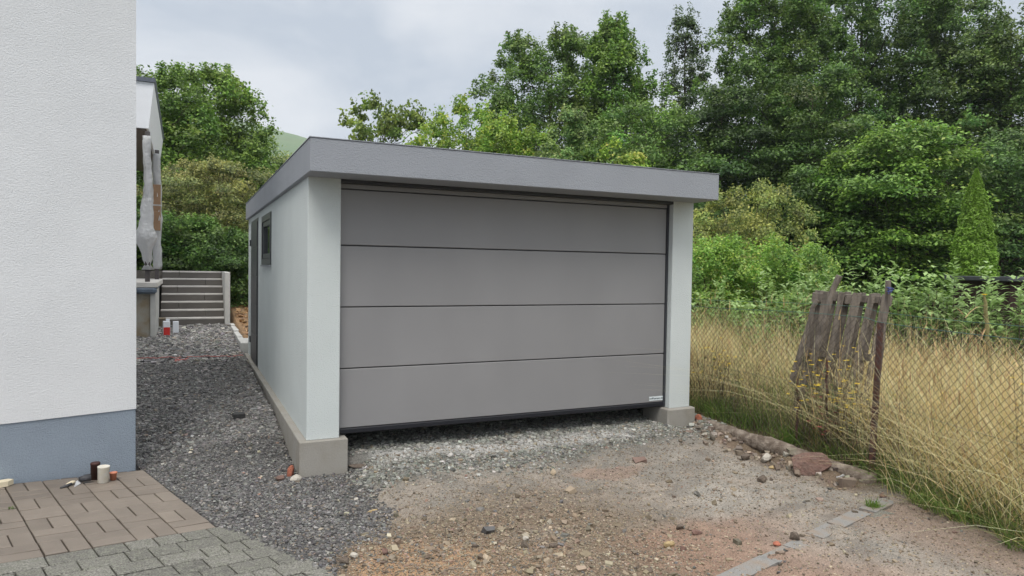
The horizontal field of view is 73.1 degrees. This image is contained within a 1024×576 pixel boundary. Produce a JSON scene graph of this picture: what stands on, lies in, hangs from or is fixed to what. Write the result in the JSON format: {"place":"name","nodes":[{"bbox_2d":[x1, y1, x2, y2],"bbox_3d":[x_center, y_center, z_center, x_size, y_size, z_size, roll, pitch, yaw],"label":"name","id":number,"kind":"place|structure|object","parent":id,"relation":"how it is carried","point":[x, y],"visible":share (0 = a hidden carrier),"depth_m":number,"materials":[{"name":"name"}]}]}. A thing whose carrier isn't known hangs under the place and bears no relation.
{"place":"outdoors","nodes":[
{"label":"outdoors","id":0,"kind":"place"},
{"bbox_2d":[0,470,214,562],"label":"brown paving","id":1,"kind":"structure","parent":0,"point":[44,519],"depth_m":4.71,"materials":[{"name":"brown concrete"}]},
{"bbox_2d":[0,479,13,487],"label":"foam board","id":2,"kind":"object","parent":1,"relation":"on","point":[6,482],"visible":1,"depth_m":5.19,"materials":[{"name":"beige plastic"}]},
{"bbox_2d":[74,474,90,486],"bbox_3d":[-3.362,1.496,5.379,0.080,0.057,0.180,1,2,17],"label":"trowel","id":3,"kind":"object","parent":1,"relation":"on","point":[86,477],"visible":1,"depth_m":5.40,"materials":[{"name":"metal"}]},
{"bbox_2d":[90,461,100,479],"bbox_3d":[-3.344,1.466,5.541,0.072,0.136,0.072,0,2,-25],"label":"plastic tube","id":4,"kind":"object","parent":1,"relation":"on","point":[93,468],"visible":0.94,"depth_m":5.51,"materials":[{"name":"brown plastic"}]},
{"bbox_2d":[97,465,109,483],"bbox_3d":[-3.237,1.474,5.470,0.088,0.130,0.088,3,2,-25],"label":"plastic pot","id":5,"kind":"object","parent":1,"relation":"on","point":[103,474],"visible":1,"depth_m":5.44,"materials":[{"name":"white plastic"}]},
{"bbox_2d":[0,527,337,575],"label":"grey paving","id":6,"kind":"structure","parent":0,"point":[217,551],"depth_m":4.05,"materials":[{"name":"grey concrete"}]},
{"bbox_2d":[137,120,306,187],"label":"hill","id":7,"kind":"structure","parent":0,"point":[290,143],"depth_m":282.69,"materials":[{"name":"green plant"}]},
{"bbox_2d":[136,270,1023,575],"bbox_3d":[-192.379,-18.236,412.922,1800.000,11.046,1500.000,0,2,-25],"label":"ground","id":8,"kind":"structure","parent":0,"point":[910,566],"depth_m":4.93,"materials":[{"name":"beige gravel"}]},
{"bbox_2d":[0,0,135,483],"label":"house","id":9,"kind":"structure","parent":8,"relation":"on","point":[67,238],"depth_m":5.49,"materials":[{"name":"white paint"}]},
{"bbox_2d":[136,76,163,336],"bbox_3d":[-9.148,-1.421,14.046,3.662,5.000,5.300,0,2,-25],"label":"veranda","id":10,"kind":"object","parent":8,"relation":"on","point":[149,134],"visible":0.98,"depth_m":12.60,"materials":[{"name":"paint"}]},
{"bbox_2d":[136,204,195,267],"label":"bush","id":11,"kind":"object","parent":8,"relation":"on","point":[167,238],"visible":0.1,"depth_m":16.92,"materials":[{"name":"green plant"}]},
{"bbox_2d":[136,60,240,218],"bbox_3d":[-12.242,-3.947,23.210,5.840,6.861,6.139,0,2,-25],"label":"tree","id":12,"kind":"object","parent":8,"relation":"on","point":[202,114],"visible":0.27,"depth_m":22.33,"materials":[{"name":"green plant"}]},
{"bbox_2d":[136,355,242,360],"bbox_3d":[-5.089,1.098,10.283,2.149,0.141,0.266,0,2,-22],"label":"string","id":13,"kind":"object","parent":8,"relation":"on","point":[186,358],"visible":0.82,"depth_m":10.37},
{"bbox_2d":[136,209,243,275],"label":"bush","id":14,"kind":"object","parent":8,"relation":"on","point":[178,261],"visible":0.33,"depth_m":16.95,"materials":[{"name":"green plant"}]},
{"bbox_2d":[136,323,248,364],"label":"dark chippings","id":15,"kind":"object","parent":8,"relation":"on","point":[201,340],"visible":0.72,"depth_m":11.64,"materials":[{"name":"gravel"}]},
{"bbox_2d":[163,319,169,334],"bbox_3d":[-6.416,0.725,12.820,0.115,0.300,0.144,0,2,-31],"label":"paint carton","id":16,"kind":"object","parent":15,"relation":"on","point":[166,327],"visible":0.94,"depth_m":12.76,"materials":[{"name":"white paper"}]},
{"bbox_2d":[160,271,229,324],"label":"garden steps","id":17,"kind":"structure","parent":8,"relation":"on","point":[185,304],"depth_m":14.82,"materials":[{"name":"concrete"}]},
{"bbox_2d":[136,152,275,256],"bbox_3d":[-8.269,-2.068,19.542,4.403,3.428,4.551,1,2,-3],"label":"bush","id":18,"kind":"object","parent":8,"relation":"on","point":[224,193],"visible":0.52,"depth_m":18.92,"materials":[{"name":"green plant"}]},
{"bbox_2d":[136,360,282,462],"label":"dark chippings","id":19,"kind":"object","parent":8,"relation":"on","point":[187,396],"visible":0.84,"depth_m":7.32,"materials":[{"name":"gravel"}]},
{"bbox_2d":[232,412,244,419],"bbox_3d":[-2.771,1.296,6.999,0.110,0.060,0.090,0,2,-34],"label":"stone block","id":20,"kind":"object","parent":19,"relation":"on","point":[239,415],"depth_m":6.97,"materials":[{"name":"grey stone"}]},
{"bbox_2d":[136,60,287,220],"bbox_3d":[-11.461,-4.378,24.774,6.357,7.646,6.834,0,2,-25],"label":"tree","id":21,"kind":"object","parent":8,"relation":"on","point":[227,92],"visible":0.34,"depth_m":24.32,"materials":[{"name":"green plant"}]},
{"bbox_2d":[177,222,248,311],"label":"bush","id":22,"kind":"object","parent":8,"relation":"on","point":[234,257],"visible":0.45,"depth_m":16.42,"materials":[{"name":"green plant"}]},
{"bbox_2d":[230,323,247,352],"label":"path kerb","id":23,"kind":"structure","parent":8,"relation":"on","point":[242,342],"depth_m":11.93,"materials":[{"name":"concrete"}]},
{"bbox_2d":[232,303,247,334],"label":"leaf litter","id":24,"kind":"object","parent":8,"relation":"on","point":[240,315],"visible":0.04,"depth_m":14.93,"materials":[{"name":"plant"}]},
{"bbox_2d":[221,123,289,232],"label":"tree","id":25,"kind":"object","parent":8,"relation":"on","point":[245,134],"visible":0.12,"depth_m":25.00,"materials":[{"name":"green plant"}]},
{"bbox_2d":[151,427,380,542],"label":"pebbles","id":26,"kind":"object","parent":8,"relation":"on","point":[251,457],"visible":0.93,"depth_m":5.96,"materials":[{"name":"stone"}]},
{"bbox_2d":[136,425,400,575],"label":"dark chippings","id":27,"kind":"object","parent":8,"relation":"on","point":[241,499],"visible":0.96,"depth_m":5.16,"materials":[{"name":"gravel"}]},
{"bbox_2d":[270,150,292,170],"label":"tree","id":28,"kind":"object","parent":8,"relation":"on","point":[282,157],"visible":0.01,"depth_m":29.81,"materials":[{"name":"green plant"}]},
{"bbox_2d":[337,89,432,146],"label":"tree","id":29,"kind":"object","parent":8,"relation":"on","point":[388,128],"visible":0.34,"depth_m":21.70,"materials":[{"name":"green plant"}]},
{"bbox_2d":[400,94,531,153],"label":"bush","id":30,"kind":"object","parent":8,"relation":"on","point":[460,108],"visible":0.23,"depth_m":20.32,"materials":[{"name":"green plant"}]},
{"bbox_2d":[244,136,718,477],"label":"garage","id":31,"kind":"structure","parent":8,"relation":"on","point":[391,286],"depth_m":6.46,"materials":[{"name":"paint"}]},
{"bbox_2d":[249,218,257,366],"bbox_3d":[-3.811,0.046,10.306,0.118,2.118,1.168,0,2,-25],"label":"side door","id":32,"kind":"structure","parent":31,"relation":"in","point":[253,338],"depth_m":10.13,"materials":[{"name":"metal"}]},
{"bbox_2d":[260,211,271,266],"bbox_3d":[-3.081,-0.599,8.713,0.074,0.655,1.130,0,2,-25],"label":"window","id":33,"kind":"structure","parent":31,"relation":"in","point":[266,224],"depth_m":8.85,"materials":[{"name":"glass"}]},
{"bbox_2d":[339,184,668,433],"bbox_3d":[0.070,0.179,6.662,3.476,2.165,0.085,0,2,-25],"label":"garage door","id":34,"kind":"structure","parent":31,"relation":"in","point":[457,307],"depth_m":6.52,"materials":[{"name":"grey metal"}]},
{"bbox_2d":[474,86,540,155],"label":"tree","id":35,"kind":"object","parent":8,"relation":"on","point":[500,99],"visible":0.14,"depth_m":27.60,"materials":[{"name":"green plant"}]},
{"bbox_2d":[466,123,571,159],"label":"bush","id":36,"kind":"object","parent":8,"relation":"on","point":[529,136],"visible":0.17,"depth_m":19.59,"materials":[{"name":"green plant"}]},
{"bbox_2d":[344,408,726,496],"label":"crushed gravel","id":37,"kind":"structure","parent":8,"relation":"on","point":[456,436],"depth_m":6.51,"materials":[{"name":"grey gravel"}]},
{"bbox_2d":[461,21,638,162],"bbox_3d":[1.816,-5.567,31.012,9.399,12.572,9.192,0,2,-35],"label":"tree","id":38,"kind":"object","parent":8,"relation":"on","point":[569,43],"visible":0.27,"depth_m":29.75,"materials":[{"name":"green plant"}]},
{"bbox_2d":[532,103,599,160],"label":"bush","id":39,"kind":"object","parent":8,"relation":"on","point":[577,131],"visible":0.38,"depth_m":18.72,"materials":[{"name":"green plant"}]},
{"bbox_2d":[360,438,823,575],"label":"pebbles","id":40,"kind":"object","parent":8,"relation":"on","point":[491,529],"visible":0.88,"depth_m":4.54,"materials":[{"name":"stone"}]},
{"bbox_2d":[535,9,690,167],"bbox_3d":[3.751,-5.494,29.373,7.884,12.586,8.556,0,2,-25],"label":"tree","id":41,"kind":"object","parent":8,"relation":"on","point":[614,57],"visible":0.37,"depth_m":28.24,"materials":[{"name":"green plant"}]},
{"bbox_2d":[596,136,654,166],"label":"bush","id":42,"kind":"object","parent":8,"relation":"on","point":[635,157],"visible":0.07,"depth_m":18.32,"materials":[{"name":"green plant"}]},
{"bbox_2d":[295,426,989,575],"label":"pebbles","id":43,"kind":"object","parent":8,"relation":"on","point":[524,544],"visible":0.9,"depth_m":4.39,"materials":[{"name":"stone"}]},
{"bbox_2d":[578,97,736,226],"bbox_3d":[4.733,-2.783,23.698,7.486,7.508,7.200,0,2,-25],"label":"tree","id":44,"kind":"object","parent":8,"relation":"on","point":[675,119],"visible":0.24,"depth_m":22.97,"materials":[{"name":"green plant"}]},
{"bbox_2d":[648,1,711,167],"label":"tree","id":45,"kind":"object","parent":8,"relation":"on","point":[687,21],"visible":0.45,"depth_m":31.79,"materials":[{"name":"green plant"}]},
{"bbox_2d":[692,337,725,405],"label":"flowering weed","id":46,"kind":"object","parent":8,"relation":"on","point":[707,361],"visible":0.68,"depth_m":7.94,"materials":[{"name":"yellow plant"}]},
{"bbox_2d":[714,354,730,407],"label":"flowering weed","id":47,"kind":"object","parent":8,"relation":"on","point":[723,376],"visible":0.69,"depth_m":7.70,"materials":[{"name":"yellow plant"}]},
{"bbox_2d":[692,391,753,418],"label":"grass tuft","id":48,"kind":"object","parent":8,"relation":"on","point":[710,404],"visible":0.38,"depth_m":7.69,"materials":[{"name":"green plant"}]},
{"bbox_2d":[691,274,757,343],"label":"shrub","id":49,"kind":"object","parent":8,"relation":"on","point":[721,303],"visible":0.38,"depth_m":11.43,"materials":[{"name":"green plant"}]},
{"bbox_2d":[691,231,763,343],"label":"bush","id":50,"kind":"object","parent":8,"relation":"on","point":[702,249],"visible":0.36,"depth_m":12.64,"materials":[{"name":"green plant"}]},
{"bbox_2d":[656,80,799,238],"bbox_3d":[7.638,-3.271,25.271,6.661,8.491,6.339,0,2,-25],"label":"tree","id":51,"kind":"object","parent":8,"relation":"on","point":[742,95],"visible":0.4,"depth_m":23.86,"materials":[{"name":"green plant"}]},
{"bbox_2d":[692,196,773,309],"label":"bush","id":52,"kind":"object","parent":8,"relation":"on","point":[718,213],"visible":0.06,"depth_m":21.66,"materials":[{"name":"green plant"}]},
{"bbox_2d":[727,355,745,420],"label":"flowering weed","id":53,"kind":"object","parent":8,"relation":"on","point":[733,392],"visible":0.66,"depth_m":7.49,"materials":[{"name":"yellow plant"}]},
{"bbox_2d":[691,177,821,316],"bbox_3d":[5.645,-0.671,16.523,3.634,3.999,3.716,1,2,7],"label":"bush","id":54,"kind":"object","parent":8,"relation":"on","point":[746,229],"visible":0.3,"depth_m":16.05,"materials":[{"name":"green plant"}]},
{"bbox_2d":[696,229,819,354],"bbox_3d":[4.479,0.163,12.500,2.085,2.450,2.276,0,2,-25],"label":"bush","id":55,"kind":"object","parent":8,"relation":"on","point":[772,247],"visible":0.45,"depth_m":12.34,"materials":[{"name":"green plant"}]},
{"bbox_2d":[724,399,791,430],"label":"grass tuft","id":56,"kind":"object","parent":8,"relation":"on","point":[751,419],"visible":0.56,"depth_m":7.24,"materials":[{"name":"plant"}]},
{"bbox_2d":[682,419,862,487],"bbox_3d":[2.330,1.519,6.432,0.476,0.198,1.974,0,2,-29],"label":"bank rubble","id":57,"kind":"object","parent":8,"relation":"on","point":[848,481],"visible":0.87,"depth_m":6.26,"materials":[{"name":"stone"}]},
{"bbox_2d":[682,0,871,233],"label":"tree","id":58,"kind":"object","parent":8,"relation":"on","point":[801,15],"visible":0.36,"depth_m":25.98,"materials":[{"name":"green plant"}]},
{"bbox_2d":[729,263,827,368],"bbox_3d":[3.720,0.506,9.630,1.357,1.703,1.469,0,2,-25],"label":"shrub","id":59,"kind":"object","parent":8,"relation":"on","point":[778,308],"visible":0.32,"depth_m":9.57,"materials":[{"name":"green plant"}]},
{"bbox_2d":[695,417,878,485],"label":"beam","id":60,"kind":"structure","parent":8,"relation":"on","point":[761,443],"depth_m":6.41,"materials":[{"name":"beige concrete"}]},
{"bbox_2d":[762,423,811,446],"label":"grass tuft","id":61,"kind":"object","parent":8,"relation":"on","point":[787,440],"visible":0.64,"depth_m":6.61,"materials":[{"name":"green plant"}]},
{"bbox_2d":[734,237,847,319],"bbox_3d":[5.394,0.192,13.058,2.327,2.320,2.448,0,2,-25],"label":"bush","id":62,"kind":"object","parent":8,"relation":"on","point":[808,255],"visible":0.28,"depth_m":12.67,"materials":[{"name":"green plant"}]},
{"bbox_2d":[795,378,798,440],"bbox_3d":[2.686,1.144,6.499,0.032,0.590,0.050,1,2,17],"label":"iron stake","id":63,"kind":"object","parent":8,"relation":"on","point":[797,422],"visible":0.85,"depth_m":6.49,"materials":[{"name":"metal"}]},
{"bbox_2d":[744,215,858,310],"bbox_3d":[8.752,-0.692,22.772,5.669,3.576,5.178,0,2,-25],"label":"bush","id":64,"kind":"object","parent":8,"relation":"on","point":[791,237],"visible":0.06,"depth_m":21.52,"materials":[{"name":"green plant"}]},
{"bbox_2d":[789,299,818,384],"bbox_3d":[2.893,0.535,6.846,0.265,0.860,0.073,2,2,24],"label":"wooden pole","id":65,"kind":"object","parent":8,"relation":"on","point":[812,312],"visible":0.82,"depth_m":6.82,"materials":[{"name":"brown wood"}]},
{"bbox_2d":[717,493,893,575],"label":"kerb","id":66,"kind":"structure","parent":8,"relation":"on","point":[752,567],"depth_m":4.40,"materials":[{"name":"concrete"}]},
{"bbox_2d":[786,356,825,445],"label":"flowering weed","id":67,"kind":"object","parent":8,"relation":"on","point":[800,400],"visible":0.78,"depth_m":6.48,"materials":[{"name":"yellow plant"}]},
{"bbox_2d":[791,452,831,475],"bbox_3d":[2.559,1.511,5.907,0.321,0.234,0.180,2,2,25],"label":"rock","id":68,"kind":"object","parent":8,"relation":"on","point":[804,464],"visible":0.88,"depth_m":5.85,"materials":[{"name":"brown stone"}]},
{"bbox_2d":[793,274,841,409],"bbox_3d":[2.933,0.538,6.628,0.409,1.342,0.087,2,2,36],"label":"wooden pole","id":69,"kind":"object","parent":8,"relation":"on","point":[831,294],"visible":0.69,"depth_m":6.58,"materials":[{"name":"brown wood"}]},
{"bbox_2d":[726,57,915,253],"bbox_3d":[10.664,-3.357,23.785,6.418,8.844,6.627,1,2,-2],"label":"tree","id":70,"kind":"object","parent":8,"relation":"on","point":[829,87],"visible":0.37,"depth_m":23.16,"materials":[{"name":"green plant"}]},
{"bbox_2d":[806,396,837,456],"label":"flowering weed","id":71,"kind":"object","parent":8,"relation":"on","point":[830,420],"visible":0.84,"depth_m":6.20,"materials":[{"name":"green plant"}]},
{"bbox_2d":[779,269,868,366],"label":"shrub","id":72,"kind":"object","parent":8,"relation":"on","point":[799,311],"visible":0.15,"depth_m":9.23,"materials":[{"name":"green plant"}]},
{"bbox_2d":[824,359,828,453],"bbox_3d":[2.869,1.094,6.289,0.040,0.888,0.060,1,2,5],"label":"iron stake","id":73,"kind":"object","parent":8,"relation":"on","point":[826,402],"visible":0.5,"depth_m":6.29,"materials":[{"name":"metal"}]},
{"bbox_2d":[805,345,856,451],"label":"flowering weed","id":74,"kind":"object","parent":8,"relation":"on","point":[811,371],"visible":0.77,"depth_m":6.26,"materials":[{"name":"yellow plant"}]},
{"bbox_2d":[827,361,854,452],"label":"flowering weed","id":75,"kind":"object","parent":8,"relation":"on","point":[836,399],"visible":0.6,"depth_m":6.17,"materials":[{"name":"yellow plant"}]},
{"bbox_2d":[793,290,892,406],"bbox_3d":[3.300,0.621,6.926,0.884,1.185,0.153,2,2,27],"label":"pallet","id":76,"kind":"object","parent":8,"relation":"on","point":[873,301],"visible":0.52,"depth_m":6.88,"materials":[{"name":"brown wood"}]},
{"bbox_2d":[827,383,859,457],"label":"flowering weed","id":77,"kind":"object","parent":8,"relation":"on","point":[843,420],"visible":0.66,"depth_m":6.10,"materials":[{"name":"yellow plant"}]},
{"bbox_2d":[689,298,1023,537],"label":"chain link fence","id":78,"kind":"object","parent":8,"relation":"on","point":[878,350],"visible":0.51,"depth_m":5.68,"materials":[{"name":"metal"}]},
{"bbox_2d":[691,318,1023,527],"bbox_3d":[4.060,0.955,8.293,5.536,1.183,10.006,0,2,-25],"label":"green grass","id":79,"kind":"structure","parent":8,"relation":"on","point":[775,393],"depth_m":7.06,"materials":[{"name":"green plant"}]},
{"bbox_2d":[838,388,878,458],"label":"flowering weed","id":80,"kind":"object","parent":8,"relation":"on","point":[853,414],"visible":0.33,"depth_m":6.13,"materials":[{"name":"yellow plant"}]},
{"bbox_2d":[770,140,956,313],"bbox_3d":[10.822,-1.716,21.596,6.194,5.670,5.882,2,2,36],"label":"tree","id":81,"kind":"object","parent":8,"relation":"on","point":[794,179],"visible":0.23,"depth_m":20.56,"materials":[{"name":"green plant"}]},
{"bbox_2d":[799,212,930,318],"bbox_3d":[11.397,-0.704,22.901,5.379,3.704,5.044,2,2,31],"label":"bush","id":82,"kind":"object","parent":8,"relation":"on","point":[882,269],"visible":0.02,"depth_m":20.99,"materials":[{"name":"green plant"}]},
{"bbox_2d":[823,262,915,355],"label":"shrub","id":83,"kind":"object","parent":8,"relation":"on","point":[877,286],"visible":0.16,"depth_m":9.13,"materials":[{"name":"green plant"}]},
{"bbox_2d":[846,510,894,539],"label":"worn paving","id":84,"kind":"structure","parent":8,"relation":"on","point":[877,514],"depth_m":4.90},
{"bbox_2d":[863,496,888,509],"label":"grass tuft","id":85,"kind":"object","parent":8,"relation":"on","point":[873,504],"visible":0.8,"depth_m":5.05,"materials":[{"name":"green plant"}]},
{"bbox_2d":[867,280,890,456],"bbox_3d":[3.124,0.714,5.880,0.080,1.561,0.178,0,2,-25],"label":"wooden stake","id":86,"kind":"object","parent":8,"relation":"on","point":[886,303],"visible":0.36,"depth_m":5.81,"materials":[{"name":"brown wood"}]},
{"bbox_2d":[747,0,1014,235],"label":"tree","id":87,"kind":"object","parent":8,"relation":"on","point":[867,20],"visible":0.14,"depth_m":26.49,"materials":[{"name":"green plant"}]},
{"bbox_2d":[860,456,922,485],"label":"grass tuft","id":88,"kind":"object","parent":8,"relation":"on","point":[888,470],"visible":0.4,"depth_m":5.52,"materials":[{"name":"plant"}]},
{"bbox_2d":[801,114,1023,318],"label":"tree","id":89,"kind":"object","parent":8,"relation":"on","point":[915,185],"visible":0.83,"depth_m":19.27,"materials":[{"name":"green plant"}]},
{"bbox_2d":[862,260,966,369],"bbox_3d":[5.342,0.488,9.279,1.290,1.737,1.320,0,2,-25],"label":"shrub","id":90,"kind":"object","parent":8,"relation":"on","point":[919,314],"visible":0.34,"depth_m":9.05,"materials":[{"name":"green plant"}]},
{"bbox_2d":[850,452,1023,550],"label":"green grass","id":91,"kind":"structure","parent":8,"relation":"on","point":[982,519],"depth_m":4.74,"materials":[{"name":"green plant"}]},
{"bbox_2d":[853,0,1023,233],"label":"tree","id":92,"kind":"object","parent":8,"relation":"on","point":[970,37],"visible":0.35,"depth_m":25.90,"materials":[{"name":"green plant"}]},
{"bbox_2d":[889,217,1023,315],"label":"bush","id":93,"kind":"object","parent":8,"relation":"on","point":[997,233],"visible":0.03,"depth_m":21.46,"materials":[{"name":"green plant"}]},
{"bbox_2d":[893,258,1022,376],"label":"shrub","id":94,"kind":"object","parent":8,"relation":"on","point":[968,317],"visible":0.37,"depth_m":8.82,"materials":[{"name":"green plant"}]},
{"bbox_2d":[900,125,1023,306],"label":"tree","id":95,"kind":"object","parent":8,"relation":"on","point":[991,175],"visible":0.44,"depth_m":19.39,"materials":[{"name":"green plant"}]},
{"bbox_2d":[904,19,1023,250],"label":"tree","id":96,"kind":"object","parent":8,"relation":"on","point":[1013,107],"visible":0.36,"depth_m":24.59,"materials":[{"name":"green plant"}]},
{"bbox_2d":[945,168,999,322],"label":"conifer","id":97,"kind":"object","parent":8,"relation":"on","point":[974,242],"visible":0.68,"depth_m":16.31,"materials":[{"name":"green plant"}]},
{"bbox_2d":[939,219,1023,314],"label":"bush","id":98,"kind":"object","parent":8,"relation":"on","point":[1011,263],"visible":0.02,"depth_m":20.98,"materials":[{"name":"green plant"}]},
{"bbox_2d":[944,276,1023,341],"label":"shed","id":99,"kind":"structure","parent":8,"relation":"on","point":[977,281],"depth_m":14.38,"materials":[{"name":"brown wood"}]},
{"bbox_2d":[944,275,1023,375],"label":"shrub","id":100,"kind":"object","parent":8,"relation":"on","point":[998,327],"visible":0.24,"depth_m":8.69,"materials":[{"name":"green plant"}]},
{"bbox_2d":[982,294,992,398],"bbox_3d":[4.500,0.775,6.507,0.366,1.442,0.050,0,2,-33],"label":"wooden stake","id":101,"kind":"object","parent":8,"relation":"on","point":[985,311],"visible":0.48,"depth_m":6.44,"materials":[{"name":"brown wood"}]},
{"bbox_2d":[974,267,1023,370],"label":"shrub","id":102,"kind":"object","parent":8,"relation":"on","point":[1021,317],"visible":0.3,"depth_m":8.60,"materials":[{"name":"green plant"}]},
{"bbox_2d":[1006,368,1023,484],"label":"flowering weed","id":103,"kind":"object","parent":8,"relation":"on","point":[1018,410],"visible":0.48,"depth_m":5.19,"materials":[{"name":"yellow plant"}]},
{"bbox_2d":[136,0,1023,182],"label":"sky","id":104,"kind":"structure","parent":0,"point":[307,58],"materials":[{"name":"white"}]},
{"bbox_2d":[629,283,1023,541],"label":"dry grass","id":105,"kind":"structure","parent":0,"point":[967,419],"depth_m":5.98,"materials":[{"name":"beige plant"}]},
{"bbox_2d":[689,373,1023,534],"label":"green grass","id":106,"kind":"structure","parent":0,"point":[821,444],"depth_m":5.76,"materials":[{"name":"green plant"}]},
{"bbox_2d":[860,316,1020,370],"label":"green grass","id":107,"kind":"structure","parent":0,"point":[944,330],"depth_m":14.38,"materials":[{"name":"green plant"}]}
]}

